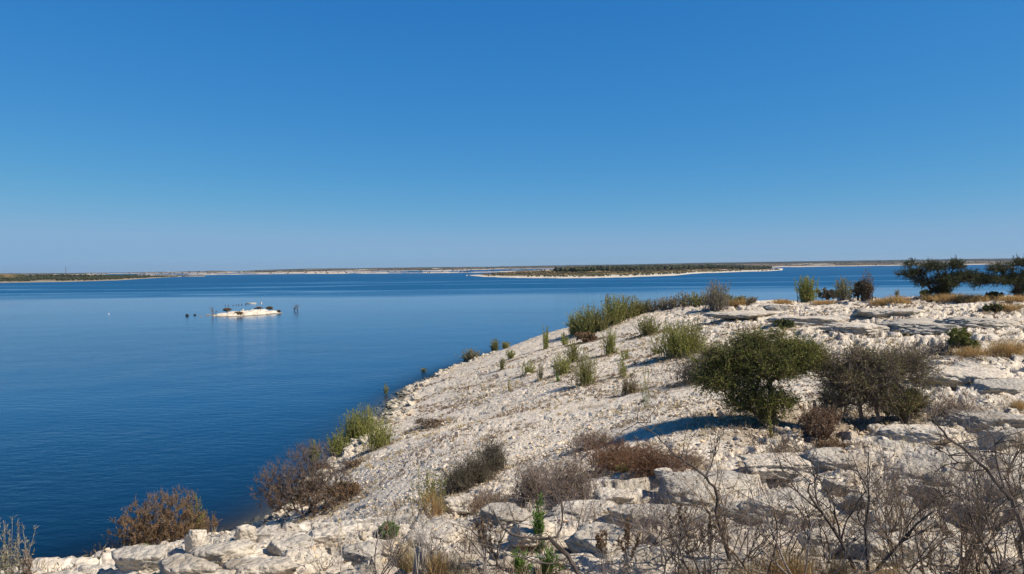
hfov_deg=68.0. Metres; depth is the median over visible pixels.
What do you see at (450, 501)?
boulder
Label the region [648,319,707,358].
willow shrub
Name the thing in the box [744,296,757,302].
willow shrub
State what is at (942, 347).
shrub
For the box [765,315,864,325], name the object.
flat boulder
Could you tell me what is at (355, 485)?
shrub
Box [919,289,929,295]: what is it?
shrub
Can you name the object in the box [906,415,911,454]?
dry weed stalk
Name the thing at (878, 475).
dead shrub
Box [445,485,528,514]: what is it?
shrub
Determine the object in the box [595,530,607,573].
dry weed stalk
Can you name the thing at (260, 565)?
boulder
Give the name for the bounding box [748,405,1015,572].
dead shrub
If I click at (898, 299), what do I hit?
grass tuft
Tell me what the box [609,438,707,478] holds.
shrub
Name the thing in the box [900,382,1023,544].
dead shrub
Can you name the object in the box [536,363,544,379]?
willow shrub
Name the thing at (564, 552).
dead shrub
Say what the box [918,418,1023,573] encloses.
dead shrub
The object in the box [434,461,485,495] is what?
shrub
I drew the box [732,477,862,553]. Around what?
dead shrub
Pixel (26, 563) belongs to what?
willow shrub
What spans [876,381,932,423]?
shrub
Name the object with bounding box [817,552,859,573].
grass tuft
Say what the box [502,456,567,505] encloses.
shrub
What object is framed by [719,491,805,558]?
dead shrub
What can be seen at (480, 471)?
shrub
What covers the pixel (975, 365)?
boulder
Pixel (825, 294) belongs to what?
shrub
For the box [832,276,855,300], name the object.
willow shrub
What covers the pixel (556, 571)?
dry grass
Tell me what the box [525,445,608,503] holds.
shrub
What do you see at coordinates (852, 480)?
boulder
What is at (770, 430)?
willow shrub
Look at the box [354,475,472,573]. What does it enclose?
dead shrub
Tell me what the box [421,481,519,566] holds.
dead shrub
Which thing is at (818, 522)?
dead shrub
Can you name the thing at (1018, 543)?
dead shrub
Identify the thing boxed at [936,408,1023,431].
flat boulder
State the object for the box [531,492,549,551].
weed
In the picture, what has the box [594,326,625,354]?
willow shrub
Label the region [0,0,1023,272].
sky
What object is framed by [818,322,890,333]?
flat boulder
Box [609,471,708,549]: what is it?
dead shrub
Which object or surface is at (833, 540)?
boulder
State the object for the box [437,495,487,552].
dead shrub
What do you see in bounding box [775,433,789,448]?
willow shrub
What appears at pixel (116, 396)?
water
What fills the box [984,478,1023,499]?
boulder
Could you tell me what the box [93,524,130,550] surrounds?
dead shrub
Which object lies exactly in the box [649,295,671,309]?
willow shrub
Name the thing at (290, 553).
rock
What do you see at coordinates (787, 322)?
shrub
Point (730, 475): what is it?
flat boulder
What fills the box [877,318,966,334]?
flat boulder
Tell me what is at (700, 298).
willow shrub
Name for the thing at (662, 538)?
dead shrub
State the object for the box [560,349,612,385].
willow shrub
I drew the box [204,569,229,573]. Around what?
rock
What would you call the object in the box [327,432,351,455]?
willow shrub
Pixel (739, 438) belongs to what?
rock
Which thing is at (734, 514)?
boulder
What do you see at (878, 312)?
flat boulder
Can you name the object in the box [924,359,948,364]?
boulder
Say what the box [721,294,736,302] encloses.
willow shrub
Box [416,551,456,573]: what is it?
grass tuft
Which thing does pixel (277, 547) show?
boulder
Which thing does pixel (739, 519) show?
dead shrub
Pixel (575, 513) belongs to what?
flat boulder
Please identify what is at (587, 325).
willow shrub
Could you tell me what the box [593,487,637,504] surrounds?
boulder
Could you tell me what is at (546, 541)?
dead shrub
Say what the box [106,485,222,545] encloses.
shrub
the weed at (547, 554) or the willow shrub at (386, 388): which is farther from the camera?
the willow shrub at (386, 388)
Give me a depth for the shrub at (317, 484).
22.66 m
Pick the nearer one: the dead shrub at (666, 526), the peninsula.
the dead shrub at (666, 526)
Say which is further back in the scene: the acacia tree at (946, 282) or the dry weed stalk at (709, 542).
the acacia tree at (946, 282)
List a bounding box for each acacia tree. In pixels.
[892,254,990,295]
[965,253,1023,296]
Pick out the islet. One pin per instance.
(251, 312)
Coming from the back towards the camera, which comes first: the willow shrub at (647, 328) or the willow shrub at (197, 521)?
the willow shrub at (647, 328)
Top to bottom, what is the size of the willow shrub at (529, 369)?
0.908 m
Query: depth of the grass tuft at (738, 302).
53.14 m
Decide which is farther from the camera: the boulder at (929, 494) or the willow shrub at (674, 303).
the willow shrub at (674, 303)
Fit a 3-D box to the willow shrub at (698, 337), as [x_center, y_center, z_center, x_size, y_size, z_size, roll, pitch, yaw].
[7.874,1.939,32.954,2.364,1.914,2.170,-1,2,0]
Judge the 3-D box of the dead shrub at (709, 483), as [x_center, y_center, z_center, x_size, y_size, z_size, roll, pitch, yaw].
[1.226,1.431,5.614,0.856,1.286,0.479,-1,2,-26]
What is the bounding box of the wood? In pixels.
[0,274,179,281]
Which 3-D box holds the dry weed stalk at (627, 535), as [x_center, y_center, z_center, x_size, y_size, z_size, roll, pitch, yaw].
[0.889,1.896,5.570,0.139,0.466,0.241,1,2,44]
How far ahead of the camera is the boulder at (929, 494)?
8.63 m
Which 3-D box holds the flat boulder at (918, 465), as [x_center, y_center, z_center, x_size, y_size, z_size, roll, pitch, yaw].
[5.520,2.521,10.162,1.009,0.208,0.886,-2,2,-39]
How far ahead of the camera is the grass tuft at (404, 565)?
6.53 m
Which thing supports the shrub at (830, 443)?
on the ground at (351, 525)
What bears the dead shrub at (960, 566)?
on the ground at (351, 525)
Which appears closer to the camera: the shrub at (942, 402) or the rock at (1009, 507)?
the rock at (1009, 507)
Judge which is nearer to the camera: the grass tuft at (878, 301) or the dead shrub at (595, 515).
the dead shrub at (595, 515)
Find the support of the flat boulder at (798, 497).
on the ground at (351, 525)
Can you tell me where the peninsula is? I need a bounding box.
[466,264,782,277]
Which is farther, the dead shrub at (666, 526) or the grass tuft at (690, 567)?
the dead shrub at (666, 526)
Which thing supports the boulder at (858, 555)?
on the ground at (351, 525)
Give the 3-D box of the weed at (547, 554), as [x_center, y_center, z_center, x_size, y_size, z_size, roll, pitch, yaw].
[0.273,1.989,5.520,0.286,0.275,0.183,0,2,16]
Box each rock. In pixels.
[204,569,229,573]
[268,528,287,534]
[281,547,314,563]
[415,513,427,521]
[436,463,447,470]
[733,436,747,442]
[843,470,853,476]
[867,423,883,430]
[891,460,912,468]
[935,521,960,534]
[997,401,1014,406]
[1000,496,1023,510]
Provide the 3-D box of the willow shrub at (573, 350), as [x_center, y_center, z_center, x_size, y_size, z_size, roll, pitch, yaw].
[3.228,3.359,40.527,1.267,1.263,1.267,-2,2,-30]
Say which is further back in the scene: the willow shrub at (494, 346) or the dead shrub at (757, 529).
the willow shrub at (494, 346)
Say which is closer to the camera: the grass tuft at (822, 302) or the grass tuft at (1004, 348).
the grass tuft at (1004, 348)
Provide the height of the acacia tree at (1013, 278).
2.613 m
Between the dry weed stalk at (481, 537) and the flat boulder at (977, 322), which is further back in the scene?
the flat boulder at (977, 322)
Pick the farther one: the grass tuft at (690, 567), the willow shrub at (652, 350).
the willow shrub at (652, 350)
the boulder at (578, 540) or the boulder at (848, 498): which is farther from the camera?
the boulder at (848, 498)
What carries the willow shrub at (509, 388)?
on the ground at (351, 525)
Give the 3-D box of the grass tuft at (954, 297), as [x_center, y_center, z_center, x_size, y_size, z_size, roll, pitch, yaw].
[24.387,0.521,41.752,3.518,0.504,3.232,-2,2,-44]
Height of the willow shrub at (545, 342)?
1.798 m
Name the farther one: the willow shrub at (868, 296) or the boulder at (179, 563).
the willow shrub at (868, 296)
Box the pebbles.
[20,391,1023,573]
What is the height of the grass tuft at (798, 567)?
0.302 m
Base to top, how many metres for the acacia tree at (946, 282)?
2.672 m
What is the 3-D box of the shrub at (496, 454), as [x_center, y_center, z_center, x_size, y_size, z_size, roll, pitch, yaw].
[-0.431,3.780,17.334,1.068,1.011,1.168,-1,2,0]
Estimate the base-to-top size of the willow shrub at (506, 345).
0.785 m
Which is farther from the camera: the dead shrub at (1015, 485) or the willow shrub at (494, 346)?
the willow shrub at (494, 346)
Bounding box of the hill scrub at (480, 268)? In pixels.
[11,258,1022,274]
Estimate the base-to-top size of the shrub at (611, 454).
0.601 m
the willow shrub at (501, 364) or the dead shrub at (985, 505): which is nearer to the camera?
the dead shrub at (985, 505)
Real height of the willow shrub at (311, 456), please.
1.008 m
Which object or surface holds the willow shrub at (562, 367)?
on the ground at (351, 525)
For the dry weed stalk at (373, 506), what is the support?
on the ground at (351, 525)
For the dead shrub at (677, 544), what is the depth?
5.12 m
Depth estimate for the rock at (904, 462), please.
10.37 m
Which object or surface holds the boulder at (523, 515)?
on the ground at (351, 525)
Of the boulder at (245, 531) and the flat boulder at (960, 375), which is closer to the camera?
the boulder at (245, 531)
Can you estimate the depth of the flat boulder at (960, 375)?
18.37 m
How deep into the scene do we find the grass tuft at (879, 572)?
5.16 m
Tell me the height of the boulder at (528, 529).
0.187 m
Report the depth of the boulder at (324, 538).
7.36 m
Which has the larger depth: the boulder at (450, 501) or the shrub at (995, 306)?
the shrub at (995, 306)
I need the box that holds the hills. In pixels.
[0,258,1022,274]
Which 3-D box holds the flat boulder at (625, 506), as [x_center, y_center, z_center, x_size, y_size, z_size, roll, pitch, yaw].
[1.434,2.311,7.652,0.815,0.220,0.799,-2,2,-43]
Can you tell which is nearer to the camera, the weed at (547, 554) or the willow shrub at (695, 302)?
the weed at (547, 554)
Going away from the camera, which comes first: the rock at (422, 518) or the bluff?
the rock at (422, 518)
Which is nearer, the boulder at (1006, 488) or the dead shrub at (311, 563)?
the dead shrub at (311, 563)
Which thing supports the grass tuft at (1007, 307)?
on the ground at (351, 525)
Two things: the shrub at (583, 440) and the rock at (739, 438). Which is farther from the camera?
the shrub at (583, 440)
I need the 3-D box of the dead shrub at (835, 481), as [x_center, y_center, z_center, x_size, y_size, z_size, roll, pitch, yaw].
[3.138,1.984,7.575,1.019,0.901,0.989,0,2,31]
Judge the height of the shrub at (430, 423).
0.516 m
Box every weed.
[376,520,399,538]
[510,546,534,573]
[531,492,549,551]
[531,543,565,573]
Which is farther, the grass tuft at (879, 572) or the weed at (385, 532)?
the weed at (385, 532)
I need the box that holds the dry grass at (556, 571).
[38,499,1023,573]
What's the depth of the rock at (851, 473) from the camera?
10.23 m
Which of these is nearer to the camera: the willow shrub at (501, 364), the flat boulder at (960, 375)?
the flat boulder at (960, 375)
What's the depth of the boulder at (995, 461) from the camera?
9.99 m
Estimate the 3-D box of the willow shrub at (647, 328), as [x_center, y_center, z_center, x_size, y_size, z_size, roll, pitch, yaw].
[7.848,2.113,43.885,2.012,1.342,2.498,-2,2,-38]
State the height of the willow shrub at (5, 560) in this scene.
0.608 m
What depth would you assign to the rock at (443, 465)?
20.43 m
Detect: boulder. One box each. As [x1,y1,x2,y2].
[111,545,168,572]
[158,553,218,573]
[184,529,207,552]
[187,539,255,568]
[222,557,299,573]
[234,524,256,539]
[266,534,314,555]
[308,526,346,547]
[340,540,379,561]
[405,518,465,549]
[442,495,473,513]
[480,502,531,524]
[508,519,554,546]
[546,499,614,521]
[564,522,624,558]
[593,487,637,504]
[607,503,698,528]
[654,467,672,479]
[657,469,757,506]
[704,310,787,319]
[717,501,757,522]
[737,452,823,479]
[738,486,838,527]
[763,304,793,310]
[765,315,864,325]
[796,526,847,557]
[801,447,872,470]
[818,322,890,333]
[821,478,847,496]
[839,533,920,564]
[841,492,877,509]
[843,475,861,486]
[851,308,925,317]
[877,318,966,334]
[878,423,959,444]
[889,459,950,479]
[908,484,953,504]
[913,364,1011,387]
[922,472,955,487]
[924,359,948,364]
[934,316,1016,329]
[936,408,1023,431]
[951,363,998,367]
[971,378,1023,394]
[976,428,1023,450]
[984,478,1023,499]
[987,457,1007,467]
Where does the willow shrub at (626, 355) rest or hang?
on the ground at (351, 525)
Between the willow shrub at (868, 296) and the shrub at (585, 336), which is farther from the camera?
the shrub at (585, 336)
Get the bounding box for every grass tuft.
[387,537,422,573]
[416,488,452,518]
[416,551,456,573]
[444,562,479,573]
[674,563,702,573]
[716,558,770,573]
[727,298,755,305]
[747,533,845,573]
[770,298,794,303]
[808,299,838,304]
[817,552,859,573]
[845,558,927,573]
[866,297,886,304]
[881,294,915,303]
[913,293,948,299]
[929,292,983,301]
[945,346,1001,358]
[958,294,992,301]
[975,336,1023,356]
[979,302,1022,310]
[994,294,1023,301]
[1002,398,1023,409]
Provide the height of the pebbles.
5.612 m
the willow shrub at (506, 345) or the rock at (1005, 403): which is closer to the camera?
the rock at (1005, 403)
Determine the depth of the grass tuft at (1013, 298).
38.03 m
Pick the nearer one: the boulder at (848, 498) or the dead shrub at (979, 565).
the dead shrub at (979, 565)
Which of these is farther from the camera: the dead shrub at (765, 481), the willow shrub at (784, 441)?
the willow shrub at (784, 441)
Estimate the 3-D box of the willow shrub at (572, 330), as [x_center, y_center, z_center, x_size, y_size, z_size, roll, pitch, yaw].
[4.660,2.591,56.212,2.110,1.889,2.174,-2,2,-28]
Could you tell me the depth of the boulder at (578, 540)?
5.87 m
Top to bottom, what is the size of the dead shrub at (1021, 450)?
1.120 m
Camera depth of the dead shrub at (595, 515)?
6.42 m
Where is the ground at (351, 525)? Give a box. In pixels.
[1,295,1023,573]
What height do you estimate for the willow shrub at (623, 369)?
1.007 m
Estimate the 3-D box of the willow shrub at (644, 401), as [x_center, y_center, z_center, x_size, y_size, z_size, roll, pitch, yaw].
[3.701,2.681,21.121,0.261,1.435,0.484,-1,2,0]
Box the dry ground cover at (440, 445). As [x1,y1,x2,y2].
[8,297,1023,573]
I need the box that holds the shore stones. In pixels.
[77,351,497,557]
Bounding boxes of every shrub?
[0,514,35,573]
[18,549,36,573]
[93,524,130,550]
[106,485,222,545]
[184,491,206,530]
[247,438,360,519]
[277,522,348,573]
[306,439,323,461]
[309,463,331,470]
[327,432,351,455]
[327,480,361,499]
[330,488,444,573]
[336,407,367,444]
[343,458,362,467]
[346,401,384,437]
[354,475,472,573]
[356,418,400,451]
[383,383,389,393]
[406,466,448,514]
[413,417,445,427]
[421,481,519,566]
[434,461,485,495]
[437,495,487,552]
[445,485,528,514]
[448,443,503,486]
[455,348,480,360]
[458,462,615,573]
[471,433,514,471]
[489,338,499,350]
[496,357,505,369]
[500,341,510,348]
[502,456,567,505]
[506,348,515,358]
[507,377,512,390]
[515,457,634,527]
[520,359,538,374]
[521,519,566,553]
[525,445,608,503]
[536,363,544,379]
[542,326,549,349]
[546,352,576,375]
[560,332,569,344]
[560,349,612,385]
[563,309,584,334]
[563,338,585,361]
[564,428,610,451]
[565,486,676,546]
[569,301,604,333]
[569,431,663,473]
[572,330,597,342]
[576,534,674,573]
[585,452,753,572]
[588,305,614,331]
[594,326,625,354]
[595,293,637,325]
[595,479,748,573]
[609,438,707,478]
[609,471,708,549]
[612,294,643,319]
[613,395,731,560]
[614,373,649,394]
[615,464,628,472]
[616,353,627,376]
[618,349,631,359]
[620,469,759,547]
[629,298,652,314]
[630,315,668,335]
[639,299,659,311]
[640,362,649,407]
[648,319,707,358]
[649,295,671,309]
[651,346,662,353]
[656,349,714,383]
[658,444,863,573]
[663,294,680,307]
[667,290,695,306]
[668,446,717,468]
[669,476,757,560]
[676,456,952,573]
[677,309,720,352]
[681,291,705,305]
[690,441,763,552]
[697,293,709,304]
[699,279,737,310]
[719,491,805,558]
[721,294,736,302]
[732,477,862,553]
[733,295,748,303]
[741,467,790,495]
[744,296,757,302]
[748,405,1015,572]
[754,455,913,562]
[759,440,816,456]
[767,408,773,437]
[773,318,794,327]
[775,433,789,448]
[781,440,873,524]
[793,403,847,440]
[794,275,824,301]
[803,440,1008,568]
[807,390,1011,570]
[810,437,859,447]
[815,287,836,299]
[829,463,1023,573]
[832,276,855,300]
[841,445,968,533]
[845,432,916,508]
[850,279,874,300]
[855,268,878,300]
[855,477,1023,573]
[863,444,1019,536]
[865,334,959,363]
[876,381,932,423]
[879,443,995,521]
[880,408,1023,573]
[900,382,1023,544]
[904,382,1023,533]
[914,388,999,423]
[915,338,962,355]
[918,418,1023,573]
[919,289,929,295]
[919,440,1023,524]
[929,432,1023,573]
[944,327,980,349]
[957,414,1023,522]
[960,400,1023,480]
[982,303,1005,311]
[985,291,1003,299]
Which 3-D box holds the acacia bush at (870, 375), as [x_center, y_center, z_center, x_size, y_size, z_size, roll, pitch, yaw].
[7.159,1.910,14.872,3.118,2.117,1.603,-1,2,0]
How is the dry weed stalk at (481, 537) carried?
on the ground at (351, 525)
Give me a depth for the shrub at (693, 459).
12.35 m
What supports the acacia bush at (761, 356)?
on the ground at (351, 525)
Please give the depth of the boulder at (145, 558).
6.38 m
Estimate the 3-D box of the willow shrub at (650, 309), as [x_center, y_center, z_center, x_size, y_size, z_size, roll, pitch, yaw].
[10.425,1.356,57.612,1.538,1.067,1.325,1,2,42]
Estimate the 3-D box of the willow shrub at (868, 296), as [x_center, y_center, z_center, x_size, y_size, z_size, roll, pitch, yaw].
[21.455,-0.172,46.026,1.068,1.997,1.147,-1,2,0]
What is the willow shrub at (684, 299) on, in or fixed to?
on the ground at (351, 525)
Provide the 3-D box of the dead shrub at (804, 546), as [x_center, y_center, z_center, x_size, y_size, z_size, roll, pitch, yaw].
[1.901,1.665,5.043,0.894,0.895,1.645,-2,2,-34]
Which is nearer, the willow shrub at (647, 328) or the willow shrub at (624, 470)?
the willow shrub at (624, 470)
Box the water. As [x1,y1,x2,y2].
[0,264,1023,564]
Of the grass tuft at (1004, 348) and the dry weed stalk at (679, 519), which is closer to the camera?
the dry weed stalk at (679, 519)
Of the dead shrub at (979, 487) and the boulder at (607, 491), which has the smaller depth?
the dead shrub at (979, 487)
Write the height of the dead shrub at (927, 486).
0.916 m
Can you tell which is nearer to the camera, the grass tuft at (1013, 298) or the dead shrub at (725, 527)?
the dead shrub at (725, 527)
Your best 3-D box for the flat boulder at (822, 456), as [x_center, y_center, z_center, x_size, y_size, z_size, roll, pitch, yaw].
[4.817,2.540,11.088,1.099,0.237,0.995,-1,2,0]
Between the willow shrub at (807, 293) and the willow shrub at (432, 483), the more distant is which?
the willow shrub at (807, 293)
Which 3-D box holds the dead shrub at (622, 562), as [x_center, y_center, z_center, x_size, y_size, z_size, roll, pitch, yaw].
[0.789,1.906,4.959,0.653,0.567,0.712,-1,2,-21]
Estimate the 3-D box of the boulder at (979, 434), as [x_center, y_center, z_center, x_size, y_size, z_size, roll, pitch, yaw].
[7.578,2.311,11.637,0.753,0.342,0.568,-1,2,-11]
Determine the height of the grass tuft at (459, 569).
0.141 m
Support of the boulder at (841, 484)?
on the ground at (351, 525)
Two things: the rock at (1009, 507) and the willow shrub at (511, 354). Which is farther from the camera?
the willow shrub at (511, 354)
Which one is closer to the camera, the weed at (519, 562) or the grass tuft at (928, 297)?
the weed at (519, 562)
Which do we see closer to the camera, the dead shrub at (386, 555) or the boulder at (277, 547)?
the dead shrub at (386, 555)
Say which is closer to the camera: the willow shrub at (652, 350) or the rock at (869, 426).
the rock at (869, 426)
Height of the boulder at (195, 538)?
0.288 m
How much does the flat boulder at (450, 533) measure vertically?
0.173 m
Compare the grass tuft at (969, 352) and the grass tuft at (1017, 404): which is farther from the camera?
the grass tuft at (969, 352)
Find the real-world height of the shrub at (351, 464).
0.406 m
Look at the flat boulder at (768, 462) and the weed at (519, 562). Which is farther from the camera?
the flat boulder at (768, 462)
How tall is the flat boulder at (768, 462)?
0.261 m
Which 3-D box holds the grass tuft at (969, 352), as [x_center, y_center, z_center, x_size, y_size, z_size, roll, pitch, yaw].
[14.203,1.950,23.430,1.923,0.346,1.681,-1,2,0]
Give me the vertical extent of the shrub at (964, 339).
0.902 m
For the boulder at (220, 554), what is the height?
0.203 m
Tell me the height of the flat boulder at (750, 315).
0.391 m
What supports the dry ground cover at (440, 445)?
on the ground at (351, 525)
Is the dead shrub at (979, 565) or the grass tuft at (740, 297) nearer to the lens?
the dead shrub at (979, 565)
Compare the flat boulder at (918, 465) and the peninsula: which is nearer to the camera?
the flat boulder at (918, 465)
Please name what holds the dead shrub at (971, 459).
on the ground at (351, 525)
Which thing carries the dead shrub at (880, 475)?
on the ground at (351, 525)
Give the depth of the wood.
710.03 m
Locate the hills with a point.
(782, 264)
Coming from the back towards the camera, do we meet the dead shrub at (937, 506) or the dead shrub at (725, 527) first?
the dead shrub at (937, 506)
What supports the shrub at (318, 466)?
on the ground at (351, 525)
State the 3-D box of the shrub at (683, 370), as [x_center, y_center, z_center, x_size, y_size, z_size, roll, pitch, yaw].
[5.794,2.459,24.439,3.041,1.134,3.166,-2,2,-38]
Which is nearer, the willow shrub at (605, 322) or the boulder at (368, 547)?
the boulder at (368, 547)
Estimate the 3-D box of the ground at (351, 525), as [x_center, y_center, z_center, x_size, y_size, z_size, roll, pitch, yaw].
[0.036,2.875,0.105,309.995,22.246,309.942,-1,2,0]
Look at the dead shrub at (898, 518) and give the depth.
5.53 m
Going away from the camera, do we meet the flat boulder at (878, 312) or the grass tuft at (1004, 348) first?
the grass tuft at (1004, 348)
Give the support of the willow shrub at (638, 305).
on the ground at (351, 525)
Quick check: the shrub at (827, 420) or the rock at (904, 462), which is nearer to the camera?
the rock at (904, 462)
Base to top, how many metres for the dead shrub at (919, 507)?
1.353 m
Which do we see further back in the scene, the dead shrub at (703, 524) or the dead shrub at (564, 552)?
the dead shrub at (703, 524)
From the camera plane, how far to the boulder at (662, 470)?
10.49 m
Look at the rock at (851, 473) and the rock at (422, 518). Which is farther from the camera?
the rock at (851, 473)
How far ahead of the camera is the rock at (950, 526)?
7.31 m
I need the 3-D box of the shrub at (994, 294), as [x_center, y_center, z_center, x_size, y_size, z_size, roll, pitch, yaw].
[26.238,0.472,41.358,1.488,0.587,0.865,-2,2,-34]
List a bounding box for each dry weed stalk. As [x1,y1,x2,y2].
[332,512,341,573]
[367,467,381,542]
[402,489,438,573]
[472,518,496,573]
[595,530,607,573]
[616,515,641,573]
[667,491,696,573]
[700,512,719,573]
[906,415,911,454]
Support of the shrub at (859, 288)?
on the ground at (351, 525)
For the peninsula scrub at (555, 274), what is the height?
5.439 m
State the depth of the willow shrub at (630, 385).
26.12 m
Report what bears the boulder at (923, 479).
on the ground at (351, 525)
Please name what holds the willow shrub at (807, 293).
on the ground at (351, 525)
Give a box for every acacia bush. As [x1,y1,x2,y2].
[681,317,840,425]
[802,332,950,423]
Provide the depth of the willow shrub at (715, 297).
51.59 m
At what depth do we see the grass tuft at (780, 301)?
50.14 m
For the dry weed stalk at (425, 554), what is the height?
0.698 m
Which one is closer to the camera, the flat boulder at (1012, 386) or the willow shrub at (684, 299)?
the flat boulder at (1012, 386)
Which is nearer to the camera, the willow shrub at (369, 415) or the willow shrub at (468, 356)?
the willow shrub at (369, 415)
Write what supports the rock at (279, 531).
on the ground at (351, 525)
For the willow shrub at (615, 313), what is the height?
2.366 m
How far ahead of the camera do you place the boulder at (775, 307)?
44.87 m
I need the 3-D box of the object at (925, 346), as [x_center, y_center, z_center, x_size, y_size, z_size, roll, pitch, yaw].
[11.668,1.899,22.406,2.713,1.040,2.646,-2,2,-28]
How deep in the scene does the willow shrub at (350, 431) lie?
34.73 m
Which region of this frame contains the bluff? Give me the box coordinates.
[0,274,23,278]
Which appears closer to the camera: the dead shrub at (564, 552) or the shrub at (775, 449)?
the dead shrub at (564, 552)
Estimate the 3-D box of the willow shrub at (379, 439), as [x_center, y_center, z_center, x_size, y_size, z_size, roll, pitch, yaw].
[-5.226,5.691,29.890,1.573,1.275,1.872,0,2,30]
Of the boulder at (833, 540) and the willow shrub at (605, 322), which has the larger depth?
the willow shrub at (605, 322)
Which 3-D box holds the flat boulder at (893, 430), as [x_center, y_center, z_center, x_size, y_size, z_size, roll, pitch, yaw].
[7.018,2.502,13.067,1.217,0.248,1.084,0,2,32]
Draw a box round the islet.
[207,309,281,316]
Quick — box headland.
[0,275,204,282]
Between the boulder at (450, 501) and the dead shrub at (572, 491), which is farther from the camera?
the boulder at (450, 501)
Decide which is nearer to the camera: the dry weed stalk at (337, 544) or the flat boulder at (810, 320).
the dry weed stalk at (337, 544)
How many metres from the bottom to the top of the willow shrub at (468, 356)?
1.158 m
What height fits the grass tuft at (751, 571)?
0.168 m
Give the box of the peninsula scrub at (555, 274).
[481,268,779,276]
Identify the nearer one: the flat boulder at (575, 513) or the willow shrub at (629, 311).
the flat boulder at (575, 513)
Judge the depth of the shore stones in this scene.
40.16 m
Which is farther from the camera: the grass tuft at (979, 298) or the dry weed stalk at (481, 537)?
the grass tuft at (979, 298)
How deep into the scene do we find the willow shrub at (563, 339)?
51.60 m
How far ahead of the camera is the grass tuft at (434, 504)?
9.10 m
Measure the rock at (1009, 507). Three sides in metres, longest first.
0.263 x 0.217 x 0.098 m

